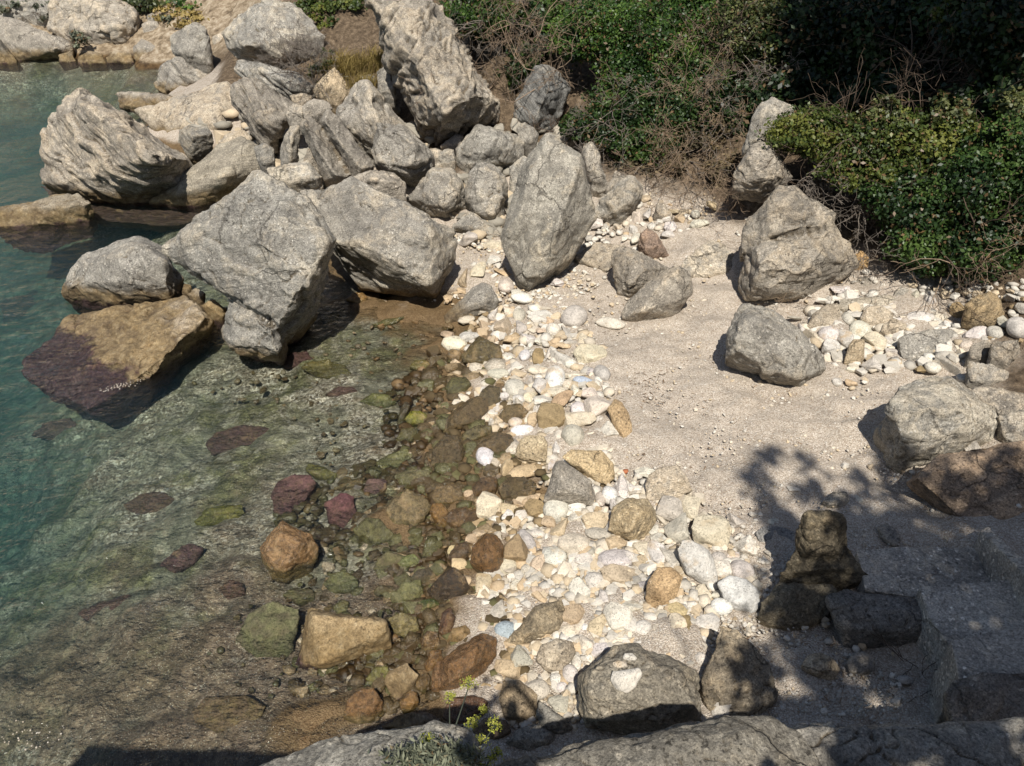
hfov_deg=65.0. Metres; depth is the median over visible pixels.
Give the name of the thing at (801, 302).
dead brush
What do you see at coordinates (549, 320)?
beach stone
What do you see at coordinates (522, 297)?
beach stone
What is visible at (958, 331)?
beach stone
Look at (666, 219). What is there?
beach stone
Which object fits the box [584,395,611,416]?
beach stone
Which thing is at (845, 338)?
beach stone
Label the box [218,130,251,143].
stone
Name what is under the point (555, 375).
beach stone
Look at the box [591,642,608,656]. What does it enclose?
beach stone
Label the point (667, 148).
dead brush
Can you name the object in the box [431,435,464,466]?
wet stone
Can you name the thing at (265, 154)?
stone
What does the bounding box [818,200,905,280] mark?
dead brush
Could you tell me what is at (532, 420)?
beach stone
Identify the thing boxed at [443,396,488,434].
wet stone
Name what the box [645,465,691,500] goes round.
stone
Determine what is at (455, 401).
beach stone
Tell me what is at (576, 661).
beach stone
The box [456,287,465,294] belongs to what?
beach stone
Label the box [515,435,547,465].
stone
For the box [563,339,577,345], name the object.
beach stone
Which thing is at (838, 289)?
beach stone
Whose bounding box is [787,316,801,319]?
beach stone
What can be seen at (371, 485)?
sunken stone
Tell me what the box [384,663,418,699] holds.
stone
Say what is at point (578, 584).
beach stone
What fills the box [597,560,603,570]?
beach stone
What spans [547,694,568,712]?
beach stone
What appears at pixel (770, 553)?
beach stone
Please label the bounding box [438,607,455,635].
wet stone
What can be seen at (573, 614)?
beach stone
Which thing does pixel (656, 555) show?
beach stone
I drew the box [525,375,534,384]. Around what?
beach stone
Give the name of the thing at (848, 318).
beach stone
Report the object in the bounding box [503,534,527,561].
beach stone
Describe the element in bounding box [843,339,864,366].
stone
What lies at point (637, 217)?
beach stone
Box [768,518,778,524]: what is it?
beach stone
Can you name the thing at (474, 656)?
boulder
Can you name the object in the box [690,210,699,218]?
beach stone
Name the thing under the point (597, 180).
boulder
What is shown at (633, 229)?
beach stone
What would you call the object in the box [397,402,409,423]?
wet stone
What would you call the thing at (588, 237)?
beach stone
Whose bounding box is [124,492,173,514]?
sunken stone
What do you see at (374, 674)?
sunken stone
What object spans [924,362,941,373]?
beach stone
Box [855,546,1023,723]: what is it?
steps
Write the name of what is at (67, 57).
shore rock
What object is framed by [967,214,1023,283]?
dead brush
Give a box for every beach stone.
[440,331,453,337]
[441,336,466,350]
[443,295,451,300]
[447,545,454,554]
[451,558,466,569]
[452,399,460,404]
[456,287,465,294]
[458,231,477,245]
[458,268,467,287]
[458,315,474,323]
[458,393,469,401]
[459,331,478,341]
[464,490,472,496]
[465,534,477,543]
[469,262,485,276]
[475,573,491,592]
[476,447,493,465]
[476,491,502,519]
[479,320,490,330]
[482,413,489,421]
[483,240,501,248]
[486,255,500,264]
[487,307,498,320]
[487,368,508,378]
[490,458,499,465]
[490,590,498,595]
[490,599,505,617]
[493,317,513,334]
[493,401,501,411]
[494,621,513,637]
[494,659,520,679]
[495,270,511,275]
[498,279,513,292]
[498,584,508,592]
[499,522,506,532]
[500,392,508,400]
[500,459,513,475]
[500,503,517,513]
[500,557,516,574]
[502,334,519,342]
[502,353,512,359]
[502,509,513,519]
[503,306,513,316]
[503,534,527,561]
[504,379,523,395]
[507,395,512,401]
[508,417,521,426]
[508,464,539,477]
[509,578,518,589]
[510,292,533,303]
[510,425,533,435]
[510,645,532,666]
[511,289,520,293]
[512,499,523,507]
[513,308,525,320]
[513,395,524,400]
[514,397,522,405]
[515,510,526,518]
[516,320,526,335]
[518,529,536,550]
[519,349,529,360]
[520,333,535,341]
[521,564,529,574]
[522,494,538,505]
[523,391,536,402]
[524,498,543,518]
[525,365,547,373]
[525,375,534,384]
[527,310,550,319]
[527,412,537,426]
[527,678,549,700]
[530,529,544,537]
[530,554,544,570]
[530,586,550,593]
[532,348,546,363]
[532,377,547,392]
[533,395,551,404]
[533,405,539,411]
[534,337,541,345]
[534,540,540,547]
[536,328,545,332]
[537,402,564,428]
[541,515,555,527]
[542,546,566,564]
[543,500,567,522]
[545,347,550,358]
[545,365,564,386]
[546,317,553,323]
[546,323,560,335]
[547,386,565,396]
[547,540,557,546]
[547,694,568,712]
[548,341,558,347]
[548,459,554,469]
[550,278,563,286]
[550,349,573,366]
[550,518,567,535]
[550,672,560,682]
[551,390,573,405]
[552,441,559,454]
[554,429,561,438]
[555,342,570,348]
[556,682,566,692]
[558,533,589,552]
[558,624,576,635]
[560,305,587,326]
[561,325,569,339]
[561,424,584,445]
[562,379,571,388]
[562,603,584,624]
[562,664,577,682]
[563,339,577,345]
[564,411,596,426]
[565,359,575,367]
[565,372,585,377]
[568,503,585,511]
[568,512,581,521]
[569,577,590,596]
[570,384,580,396]
[570,401,584,411]
[571,654,581,669]
[573,344,606,363]
[573,376,591,381]
[574,552,592,563]
[578,333,586,343]
[579,635,593,649]
[581,387,597,397]
[581,623,587,629]
[582,511,607,527]
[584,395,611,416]
[584,572,602,587]
[585,235,592,242]
[585,527,610,539]
[586,368,593,374]
[587,614,605,635]
[588,547,594,555]
[591,218,602,228]
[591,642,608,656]
[593,365,610,380]
[593,506,601,511]
[595,317,625,328]
[595,491,605,506]
[596,415,602,421]
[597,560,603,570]
[598,549,631,565]
[599,589,608,601]
[600,421,618,435]
[600,564,636,582]
[601,222,609,230]
[601,486,617,500]
[603,601,632,630]
[605,535,626,549]
[605,631,625,642]
[610,499,615,508]
[613,223,621,230]
[613,473,627,496]
[621,234,628,241]
[622,600,642,611]
[624,617,636,631]
[625,551,634,560]
[628,483,635,491]
[629,223,637,234]
[630,233,639,243]
[632,211,642,223]
[632,541,647,552]
[635,467,654,477]
[635,620,650,634]
[637,201,642,208]
[637,555,647,562]
[637,581,645,588]
[641,195,651,202]
[643,208,650,218]
[647,539,664,563]
[649,524,658,534]
[650,532,666,542]
[654,609,666,616]
[656,495,682,520]
[659,547,680,567]
[660,231,674,237]
[662,216,670,222]
[664,221,676,231]
[664,512,688,542]
[666,602,687,614]
[669,209,678,212]
[669,612,686,627]
[674,214,684,222]
[682,496,700,520]
[682,615,691,629]
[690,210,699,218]
[690,219,709,227]
[691,514,731,546]
[695,584,711,598]
[695,652,708,664]
[696,612,719,629]
[706,201,716,210]
[711,551,726,559]
[711,590,720,597]
[711,598,733,615]
[711,702,730,717]
[714,560,731,580]
[726,513,746,527]
[726,552,739,557]
[730,560,754,578]
[732,534,757,555]
[764,550,777,556]
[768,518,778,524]
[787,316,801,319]
[787,486,800,490]
[797,323,804,330]
[803,329,823,349]
[818,326,838,340]
[821,338,840,352]
[830,286,850,294]
[832,378,841,386]
[837,329,853,350]
[841,312,854,324]
[845,364,857,372]
[845,379,857,385]
[849,320,871,338]
[855,495,862,502]
[860,357,881,371]
[862,331,886,350]
[884,348,897,353]
[885,336,893,343]
[891,697,901,705]
[897,675,913,684]
[907,311,933,321]
[909,290,918,297]
[915,365,926,372]
[923,295,936,303]
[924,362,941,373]
[934,354,960,374]
[942,319,951,327]
[946,319,960,322]
[949,301,963,317]
[954,329,965,333]
[956,374,965,382]
[959,340,971,347]
[962,326,987,338]
[964,440,980,450]
[986,326,1003,338]
[996,315,1007,326]
[1006,317,1023,338]
[1014,303,1023,313]
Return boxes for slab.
[234,59,313,100]
[280,125,299,164]
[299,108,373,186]
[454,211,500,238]
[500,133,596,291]
[574,242,625,272]
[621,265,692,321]
[678,540,717,584]
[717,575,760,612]
[755,526,794,541]
[839,295,896,312]
[897,329,957,360]
[964,361,1008,387]
[968,385,1023,415]
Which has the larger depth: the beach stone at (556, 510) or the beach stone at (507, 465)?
the beach stone at (507, 465)
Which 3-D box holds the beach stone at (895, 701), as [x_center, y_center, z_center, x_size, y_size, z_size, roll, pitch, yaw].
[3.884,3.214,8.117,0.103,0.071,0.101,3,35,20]
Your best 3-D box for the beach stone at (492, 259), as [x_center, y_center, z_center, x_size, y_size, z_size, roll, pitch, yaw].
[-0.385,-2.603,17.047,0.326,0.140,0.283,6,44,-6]
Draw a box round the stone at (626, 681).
[610,668,641,692]
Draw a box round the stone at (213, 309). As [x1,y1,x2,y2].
[202,299,226,332]
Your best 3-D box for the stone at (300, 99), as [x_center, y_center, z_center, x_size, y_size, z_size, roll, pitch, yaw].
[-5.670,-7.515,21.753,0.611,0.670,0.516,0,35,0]
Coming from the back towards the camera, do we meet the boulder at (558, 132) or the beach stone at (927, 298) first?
the boulder at (558, 132)
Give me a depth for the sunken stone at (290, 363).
14.83 m
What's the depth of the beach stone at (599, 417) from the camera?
12.54 m
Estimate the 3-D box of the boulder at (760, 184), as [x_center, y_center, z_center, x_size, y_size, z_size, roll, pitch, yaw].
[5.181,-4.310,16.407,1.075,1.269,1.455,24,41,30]
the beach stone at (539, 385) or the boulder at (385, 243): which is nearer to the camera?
the beach stone at (539, 385)
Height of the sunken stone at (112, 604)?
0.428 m
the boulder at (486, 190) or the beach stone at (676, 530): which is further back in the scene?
the boulder at (486, 190)
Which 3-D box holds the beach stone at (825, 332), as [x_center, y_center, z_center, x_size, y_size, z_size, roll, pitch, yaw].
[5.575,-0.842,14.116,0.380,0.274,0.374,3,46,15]
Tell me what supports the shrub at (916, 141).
on the ground
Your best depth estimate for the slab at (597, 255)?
16.72 m
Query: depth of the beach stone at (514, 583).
9.95 m
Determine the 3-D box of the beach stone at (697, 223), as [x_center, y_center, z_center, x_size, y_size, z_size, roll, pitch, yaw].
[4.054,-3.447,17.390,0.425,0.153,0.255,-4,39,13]
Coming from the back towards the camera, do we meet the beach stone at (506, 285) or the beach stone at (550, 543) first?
the beach stone at (506, 285)
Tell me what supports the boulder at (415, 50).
on the ground
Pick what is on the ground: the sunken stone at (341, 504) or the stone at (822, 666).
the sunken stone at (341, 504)
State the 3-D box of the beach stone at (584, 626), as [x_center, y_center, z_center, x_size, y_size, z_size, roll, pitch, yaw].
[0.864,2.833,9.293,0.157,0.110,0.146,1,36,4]
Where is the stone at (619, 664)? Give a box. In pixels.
[612,660,627,667]
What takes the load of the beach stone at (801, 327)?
on the ground
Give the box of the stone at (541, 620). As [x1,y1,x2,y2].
[507,600,564,645]
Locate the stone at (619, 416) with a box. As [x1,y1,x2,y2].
[607,399,631,437]
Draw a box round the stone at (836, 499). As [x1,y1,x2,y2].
[821,491,849,507]
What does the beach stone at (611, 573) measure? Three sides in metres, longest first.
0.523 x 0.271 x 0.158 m
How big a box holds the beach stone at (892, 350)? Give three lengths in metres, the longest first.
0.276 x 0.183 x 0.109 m
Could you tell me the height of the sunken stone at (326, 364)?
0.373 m
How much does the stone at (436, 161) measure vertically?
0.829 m
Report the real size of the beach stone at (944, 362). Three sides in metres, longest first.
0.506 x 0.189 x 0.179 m
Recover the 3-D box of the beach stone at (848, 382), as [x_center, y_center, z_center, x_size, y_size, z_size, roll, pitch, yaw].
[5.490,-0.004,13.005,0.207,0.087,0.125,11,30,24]
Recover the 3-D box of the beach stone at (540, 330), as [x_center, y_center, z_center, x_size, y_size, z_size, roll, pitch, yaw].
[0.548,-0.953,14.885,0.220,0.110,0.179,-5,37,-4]
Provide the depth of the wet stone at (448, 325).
15.35 m
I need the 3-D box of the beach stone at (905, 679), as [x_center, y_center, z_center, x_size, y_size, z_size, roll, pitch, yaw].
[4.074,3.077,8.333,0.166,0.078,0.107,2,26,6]
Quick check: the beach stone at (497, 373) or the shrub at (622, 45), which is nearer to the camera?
the beach stone at (497, 373)
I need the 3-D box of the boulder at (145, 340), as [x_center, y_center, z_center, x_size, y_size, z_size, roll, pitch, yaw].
[-7.371,-0.663,15.431,3.316,1.700,3.315,17,39,23]
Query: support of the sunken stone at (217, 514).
on the ground
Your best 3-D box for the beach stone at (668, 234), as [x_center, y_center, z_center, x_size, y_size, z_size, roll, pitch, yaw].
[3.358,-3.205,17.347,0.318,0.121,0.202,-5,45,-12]
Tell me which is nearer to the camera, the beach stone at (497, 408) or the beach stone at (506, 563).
the beach stone at (506, 563)
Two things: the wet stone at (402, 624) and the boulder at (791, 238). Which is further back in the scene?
the boulder at (791, 238)
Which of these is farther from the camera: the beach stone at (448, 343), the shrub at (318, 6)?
the shrub at (318, 6)
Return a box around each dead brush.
[251,14,347,148]
[398,0,601,132]
[423,0,589,128]
[473,0,614,75]
[484,37,538,119]
[557,73,659,179]
[604,90,744,192]
[633,19,757,138]
[645,132,746,249]
[693,49,808,133]
[768,159,863,233]
[776,288,832,305]
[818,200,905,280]
[867,218,1023,319]
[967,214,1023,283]
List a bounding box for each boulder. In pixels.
[0,193,98,253]
[21,295,219,424]
[39,87,192,207]
[61,236,183,313]
[115,91,172,113]
[149,136,259,212]
[153,56,207,94]
[161,170,335,364]
[170,22,214,73]
[179,125,213,164]
[222,0,325,67]
[230,77,298,152]
[260,520,318,583]
[266,160,323,192]
[295,607,391,670]
[300,176,457,299]
[302,99,332,124]
[313,68,349,113]
[336,79,415,163]
[343,688,383,723]
[354,170,406,200]
[364,0,500,145]
[371,122,433,187]
[377,67,396,110]
[384,712,440,729]
[406,167,466,218]
[431,633,496,691]
[442,695,487,723]
[444,282,498,323]
[455,124,524,173]
[464,162,508,219]
[472,718,510,739]
[499,680,537,722]
[506,724,554,750]
[509,156,526,192]
[513,64,570,133]
[516,122,538,156]
[536,701,572,734]
[549,125,575,148]
[577,643,701,735]
[581,142,607,197]
[595,175,642,225]
[605,171,625,193]
[611,246,668,297]
[681,240,733,277]
[698,626,777,715]
[725,303,825,386]
[732,141,793,202]
[738,185,859,302]
[742,97,793,160]
[807,304,840,328]
[856,276,872,286]
[860,305,892,329]
[873,375,997,473]
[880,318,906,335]
[960,292,1004,330]
[963,340,990,367]
[986,340,1020,369]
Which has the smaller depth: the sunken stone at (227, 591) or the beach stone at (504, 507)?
the sunken stone at (227, 591)
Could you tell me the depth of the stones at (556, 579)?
11.64 m
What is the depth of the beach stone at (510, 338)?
14.64 m
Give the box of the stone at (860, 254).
[855,251,868,269]
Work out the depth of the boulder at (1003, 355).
12.45 m
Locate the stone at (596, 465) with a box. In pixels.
[562,449,614,486]
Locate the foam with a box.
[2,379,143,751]
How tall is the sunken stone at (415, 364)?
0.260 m
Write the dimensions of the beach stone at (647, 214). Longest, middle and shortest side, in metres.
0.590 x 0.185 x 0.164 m
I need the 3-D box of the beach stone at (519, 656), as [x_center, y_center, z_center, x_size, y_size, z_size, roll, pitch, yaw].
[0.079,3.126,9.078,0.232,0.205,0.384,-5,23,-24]
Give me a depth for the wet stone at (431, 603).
9.90 m
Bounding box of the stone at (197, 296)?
[187,288,205,311]
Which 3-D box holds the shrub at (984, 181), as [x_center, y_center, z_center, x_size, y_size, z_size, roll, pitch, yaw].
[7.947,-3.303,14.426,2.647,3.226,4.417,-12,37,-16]
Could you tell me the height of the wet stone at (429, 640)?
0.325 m
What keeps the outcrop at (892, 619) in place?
on the ground
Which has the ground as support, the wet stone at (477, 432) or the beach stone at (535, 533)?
the beach stone at (535, 533)
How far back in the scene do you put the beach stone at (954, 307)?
14.16 m
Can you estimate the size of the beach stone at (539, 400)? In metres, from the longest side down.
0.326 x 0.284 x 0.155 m
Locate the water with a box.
[0,58,454,764]
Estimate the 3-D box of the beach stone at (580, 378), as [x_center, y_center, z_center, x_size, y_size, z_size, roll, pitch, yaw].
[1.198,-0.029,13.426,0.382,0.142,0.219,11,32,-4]
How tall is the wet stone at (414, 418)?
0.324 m
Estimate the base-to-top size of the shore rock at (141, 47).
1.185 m
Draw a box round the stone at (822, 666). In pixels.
[801,652,839,679]
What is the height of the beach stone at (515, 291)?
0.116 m
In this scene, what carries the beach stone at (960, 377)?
on the ground
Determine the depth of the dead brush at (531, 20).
19.43 m
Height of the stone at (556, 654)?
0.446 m
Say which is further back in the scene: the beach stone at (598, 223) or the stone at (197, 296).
the beach stone at (598, 223)
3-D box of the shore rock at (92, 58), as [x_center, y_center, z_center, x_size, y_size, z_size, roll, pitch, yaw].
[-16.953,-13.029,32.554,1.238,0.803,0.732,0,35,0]
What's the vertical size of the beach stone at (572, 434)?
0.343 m
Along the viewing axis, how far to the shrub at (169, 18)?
33.10 m
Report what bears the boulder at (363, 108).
on the ground
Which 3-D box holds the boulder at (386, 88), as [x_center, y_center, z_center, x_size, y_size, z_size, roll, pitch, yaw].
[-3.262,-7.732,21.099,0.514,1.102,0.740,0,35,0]
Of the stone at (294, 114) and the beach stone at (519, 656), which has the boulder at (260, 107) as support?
the stone at (294, 114)
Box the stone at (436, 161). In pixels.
[430,148,441,167]
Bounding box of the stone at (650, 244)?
[637,228,668,258]
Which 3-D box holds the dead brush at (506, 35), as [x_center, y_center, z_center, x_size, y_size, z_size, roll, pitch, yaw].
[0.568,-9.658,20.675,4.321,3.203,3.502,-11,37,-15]
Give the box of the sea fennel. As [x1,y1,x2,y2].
[360,675,503,765]
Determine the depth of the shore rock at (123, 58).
32.29 m
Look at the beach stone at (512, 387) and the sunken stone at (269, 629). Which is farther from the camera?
the beach stone at (512, 387)
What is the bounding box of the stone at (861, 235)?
[850,231,865,239]
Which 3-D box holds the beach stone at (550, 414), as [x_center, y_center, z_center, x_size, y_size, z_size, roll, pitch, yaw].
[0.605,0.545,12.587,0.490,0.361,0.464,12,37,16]
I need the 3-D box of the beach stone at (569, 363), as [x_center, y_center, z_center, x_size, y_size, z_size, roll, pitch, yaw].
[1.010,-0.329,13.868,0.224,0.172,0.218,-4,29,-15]
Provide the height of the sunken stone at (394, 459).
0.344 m
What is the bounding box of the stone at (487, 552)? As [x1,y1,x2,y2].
[470,533,503,572]
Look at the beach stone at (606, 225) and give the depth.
17.84 m
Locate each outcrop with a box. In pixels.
[134,81,233,132]
[757,582,837,630]
[825,589,921,648]
[906,440,1023,519]
[943,672,1023,721]
[996,409,1023,442]
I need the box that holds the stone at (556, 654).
[536,638,575,673]
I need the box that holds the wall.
[974,527,1023,615]
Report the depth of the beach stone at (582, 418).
12.41 m
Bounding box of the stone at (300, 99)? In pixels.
[290,93,311,105]
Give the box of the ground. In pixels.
[0,0,1023,765]
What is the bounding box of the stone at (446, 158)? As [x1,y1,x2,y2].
[438,149,455,168]
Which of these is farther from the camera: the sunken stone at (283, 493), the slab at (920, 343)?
the slab at (920, 343)
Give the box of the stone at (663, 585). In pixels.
[645,567,682,607]
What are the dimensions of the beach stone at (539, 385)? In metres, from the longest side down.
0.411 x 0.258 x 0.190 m
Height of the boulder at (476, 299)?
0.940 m
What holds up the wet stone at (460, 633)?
on the wet shingle
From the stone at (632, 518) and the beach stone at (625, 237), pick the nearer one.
the stone at (632, 518)
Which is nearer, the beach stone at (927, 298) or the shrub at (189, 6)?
the beach stone at (927, 298)
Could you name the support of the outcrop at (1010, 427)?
on the ground
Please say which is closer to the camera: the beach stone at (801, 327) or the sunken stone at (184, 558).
the sunken stone at (184, 558)
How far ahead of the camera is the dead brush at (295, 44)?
20.85 m
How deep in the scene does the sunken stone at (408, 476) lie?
11.87 m
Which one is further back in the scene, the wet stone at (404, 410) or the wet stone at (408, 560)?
the wet stone at (404, 410)
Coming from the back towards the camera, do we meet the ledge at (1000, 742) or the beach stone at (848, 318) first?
the beach stone at (848, 318)
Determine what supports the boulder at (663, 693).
on the ground
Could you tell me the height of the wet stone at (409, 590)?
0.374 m
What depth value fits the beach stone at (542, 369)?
13.75 m
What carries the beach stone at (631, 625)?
on the ground
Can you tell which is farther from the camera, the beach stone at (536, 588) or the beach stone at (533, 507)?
the beach stone at (533, 507)
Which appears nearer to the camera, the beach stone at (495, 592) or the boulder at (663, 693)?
the boulder at (663, 693)
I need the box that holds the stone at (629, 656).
[623,653,636,659]
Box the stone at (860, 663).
[845,651,875,674]
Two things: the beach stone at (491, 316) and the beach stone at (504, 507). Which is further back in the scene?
the beach stone at (491, 316)
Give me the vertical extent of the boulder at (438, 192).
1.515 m
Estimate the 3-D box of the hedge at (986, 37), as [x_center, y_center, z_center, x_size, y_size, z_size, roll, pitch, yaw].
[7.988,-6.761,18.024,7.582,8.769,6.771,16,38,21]
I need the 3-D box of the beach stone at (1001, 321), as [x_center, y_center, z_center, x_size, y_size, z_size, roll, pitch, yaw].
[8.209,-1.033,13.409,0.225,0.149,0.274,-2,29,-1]
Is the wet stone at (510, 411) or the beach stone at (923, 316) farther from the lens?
the beach stone at (923, 316)
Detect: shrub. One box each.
[0,0,50,28]
[60,29,91,50]
[110,0,166,12]
[148,1,232,28]
[159,0,192,24]
[166,0,201,12]
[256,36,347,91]
[290,0,366,29]
[435,0,524,62]
[470,0,580,92]
[493,0,810,115]
[528,99,594,145]
[579,33,735,169]
[590,103,741,195]
[677,0,789,95]
[730,73,989,219]
[789,48,1023,227]
[804,0,974,105]
[851,109,1023,323]
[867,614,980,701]
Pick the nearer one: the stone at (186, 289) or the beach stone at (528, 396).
the beach stone at (528, 396)
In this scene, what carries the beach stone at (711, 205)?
on the ground
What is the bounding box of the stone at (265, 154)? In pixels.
[254,143,275,173]
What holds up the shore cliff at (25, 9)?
on the ground
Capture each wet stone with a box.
[323,571,358,593]
[353,517,393,544]
[374,585,394,597]
[386,489,430,525]
[388,612,418,638]
[396,427,416,442]
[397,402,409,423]
[397,554,419,566]
[397,579,422,600]
[400,690,418,713]
[405,410,426,427]
[410,568,435,583]
[416,673,430,693]
[417,598,438,610]
[420,631,440,650]
[424,649,442,671]
[427,567,469,601]
[430,503,448,527]
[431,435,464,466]
[431,482,463,504]
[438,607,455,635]
[442,322,453,329]
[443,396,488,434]
[443,506,468,527]
[445,377,470,393]
[446,349,461,360]
[446,625,470,644]
[447,541,471,566]
[459,509,478,526]
[461,336,501,365]
[461,425,492,439]
[472,476,497,496]
[474,432,513,452]
[479,385,500,405]
[495,383,503,392]
[497,476,536,499]
[498,403,527,423]
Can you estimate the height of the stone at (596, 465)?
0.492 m
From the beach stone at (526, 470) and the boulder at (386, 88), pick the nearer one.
the beach stone at (526, 470)
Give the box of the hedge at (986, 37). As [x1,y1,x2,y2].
[695,0,1023,180]
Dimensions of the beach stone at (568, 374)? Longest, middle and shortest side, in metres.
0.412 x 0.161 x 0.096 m
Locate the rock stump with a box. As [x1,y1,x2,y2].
[779,510,867,591]
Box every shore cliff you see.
[0,0,48,26]
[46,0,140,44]
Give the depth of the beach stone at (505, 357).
14.21 m
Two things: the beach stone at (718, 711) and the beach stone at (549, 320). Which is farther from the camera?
the beach stone at (549, 320)
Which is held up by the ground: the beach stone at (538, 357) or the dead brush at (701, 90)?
the beach stone at (538, 357)
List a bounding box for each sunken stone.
[0,290,37,322]
[31,418,75,439]
[41,186,200,232]
[78,594,130,621]
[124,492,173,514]
[159,544,203,572]
[192,695,265,732]
[194,504,244,525]
[206,425,268,455]
[219,580,245,599]
[236,601,299,657]
[271,474,316,514]
[282,351,311,369]
[283,588,314,606]
[301,359,351,378]
[306,463,336,480]
[321,313,339,324]
[324,493,355,527]
[325,386,356,396]
[333,600,348,613]
[334,477,364,490]
[346,292,367,302]
[360,393,396,407]
[364,478,386,493]
[366,666,388,681]
[372,317,403,328]
[373,551,403,570]
[376,449,411,468]
[394,469,429,486]
[409,360,429,370]
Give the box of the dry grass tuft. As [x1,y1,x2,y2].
[309,44,383,89]
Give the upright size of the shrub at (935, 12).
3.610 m
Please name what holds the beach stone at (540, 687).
on the ground
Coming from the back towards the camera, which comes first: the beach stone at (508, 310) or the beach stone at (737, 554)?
the beach stone at (508, 310)
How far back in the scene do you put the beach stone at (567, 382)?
13.33 m
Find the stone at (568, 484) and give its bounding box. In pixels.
[543,460,594,505]
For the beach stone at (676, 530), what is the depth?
10.30 m
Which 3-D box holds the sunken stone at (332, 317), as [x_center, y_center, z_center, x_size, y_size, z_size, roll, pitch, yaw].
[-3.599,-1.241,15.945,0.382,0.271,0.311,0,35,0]
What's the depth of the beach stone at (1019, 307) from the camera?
13.38 m
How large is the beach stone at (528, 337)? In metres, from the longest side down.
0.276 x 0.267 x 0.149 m
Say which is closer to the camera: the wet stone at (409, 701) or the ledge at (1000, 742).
the ledge at (1000, 742)
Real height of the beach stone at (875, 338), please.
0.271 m
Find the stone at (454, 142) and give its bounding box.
[441,134,463,155]
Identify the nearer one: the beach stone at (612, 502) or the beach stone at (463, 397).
the beach stone at (612, 502)
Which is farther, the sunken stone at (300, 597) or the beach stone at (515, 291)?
the beach stone at (515, 291)
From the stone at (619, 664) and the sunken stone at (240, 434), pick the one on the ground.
the sunken stone at (240, 434)
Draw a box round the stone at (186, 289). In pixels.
[180,283,191,298]
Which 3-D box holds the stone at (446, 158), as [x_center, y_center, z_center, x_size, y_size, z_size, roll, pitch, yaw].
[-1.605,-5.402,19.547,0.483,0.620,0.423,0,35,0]
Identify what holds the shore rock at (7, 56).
on the ground
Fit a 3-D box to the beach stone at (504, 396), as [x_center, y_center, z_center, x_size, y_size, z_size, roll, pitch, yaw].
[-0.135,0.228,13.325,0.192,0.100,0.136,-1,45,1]
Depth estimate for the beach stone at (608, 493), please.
11.02 m
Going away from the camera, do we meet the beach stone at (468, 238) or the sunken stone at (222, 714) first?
the sunken stone at (222, 714)
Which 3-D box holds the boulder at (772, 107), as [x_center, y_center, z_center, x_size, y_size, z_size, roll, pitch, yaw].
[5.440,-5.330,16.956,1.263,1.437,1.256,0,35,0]
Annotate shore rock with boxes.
[0,17,74,62]
[0,40,19,71]
[58,51,78,70]
[78,51,107,71]
[106,51,133,70]
[133,39,154,60]
[142,21,158,32]
[147,13,156,20]
[212,33,222,44]
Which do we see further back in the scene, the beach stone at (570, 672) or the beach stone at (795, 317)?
the beach stone at (795, 317)
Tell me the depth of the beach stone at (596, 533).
10.45 m
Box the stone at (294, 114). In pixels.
[285,103,303,135]
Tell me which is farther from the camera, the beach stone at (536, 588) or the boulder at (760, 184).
the boulder at (760, 184)
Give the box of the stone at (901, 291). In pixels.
[893,287,908,295]
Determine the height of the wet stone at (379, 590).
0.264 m
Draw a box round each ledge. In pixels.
[259,720,481,765]
[497,715,821,765]
[791,717,1023,765]
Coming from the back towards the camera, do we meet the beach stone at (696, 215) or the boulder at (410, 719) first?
the beach stone at (696, 215)
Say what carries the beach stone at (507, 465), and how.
on the ground
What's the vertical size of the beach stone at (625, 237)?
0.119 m
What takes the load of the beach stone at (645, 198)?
on the ground
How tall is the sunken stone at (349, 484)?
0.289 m
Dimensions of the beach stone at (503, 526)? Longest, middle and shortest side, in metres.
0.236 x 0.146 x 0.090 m
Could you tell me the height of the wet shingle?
0.547 m
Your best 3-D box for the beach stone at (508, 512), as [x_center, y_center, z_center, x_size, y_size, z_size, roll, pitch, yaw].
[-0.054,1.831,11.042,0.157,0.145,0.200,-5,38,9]
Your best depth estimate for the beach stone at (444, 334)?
15.05 m
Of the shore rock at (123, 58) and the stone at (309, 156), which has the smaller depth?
the stone at (309, 156)
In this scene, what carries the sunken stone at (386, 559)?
on the ground
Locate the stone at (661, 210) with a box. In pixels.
[653,199,672,220]
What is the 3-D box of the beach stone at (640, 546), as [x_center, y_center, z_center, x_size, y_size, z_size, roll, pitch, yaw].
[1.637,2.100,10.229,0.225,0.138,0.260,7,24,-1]
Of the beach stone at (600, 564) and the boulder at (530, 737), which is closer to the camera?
the boulder at (530, 737)
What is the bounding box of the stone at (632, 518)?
[608,498,656,540]
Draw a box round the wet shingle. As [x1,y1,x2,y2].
[280,350,518,722]
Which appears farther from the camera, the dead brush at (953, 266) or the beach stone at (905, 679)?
the dead brush at (953, 266)
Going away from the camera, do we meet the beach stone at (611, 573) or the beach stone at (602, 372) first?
the beach stone at (611, 573)
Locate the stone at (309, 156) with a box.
[303,148,322,181]
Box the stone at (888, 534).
[876,524,900,546]
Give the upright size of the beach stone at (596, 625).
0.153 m
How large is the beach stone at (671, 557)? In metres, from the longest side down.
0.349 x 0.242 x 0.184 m
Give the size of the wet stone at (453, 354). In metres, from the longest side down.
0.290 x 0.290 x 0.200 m

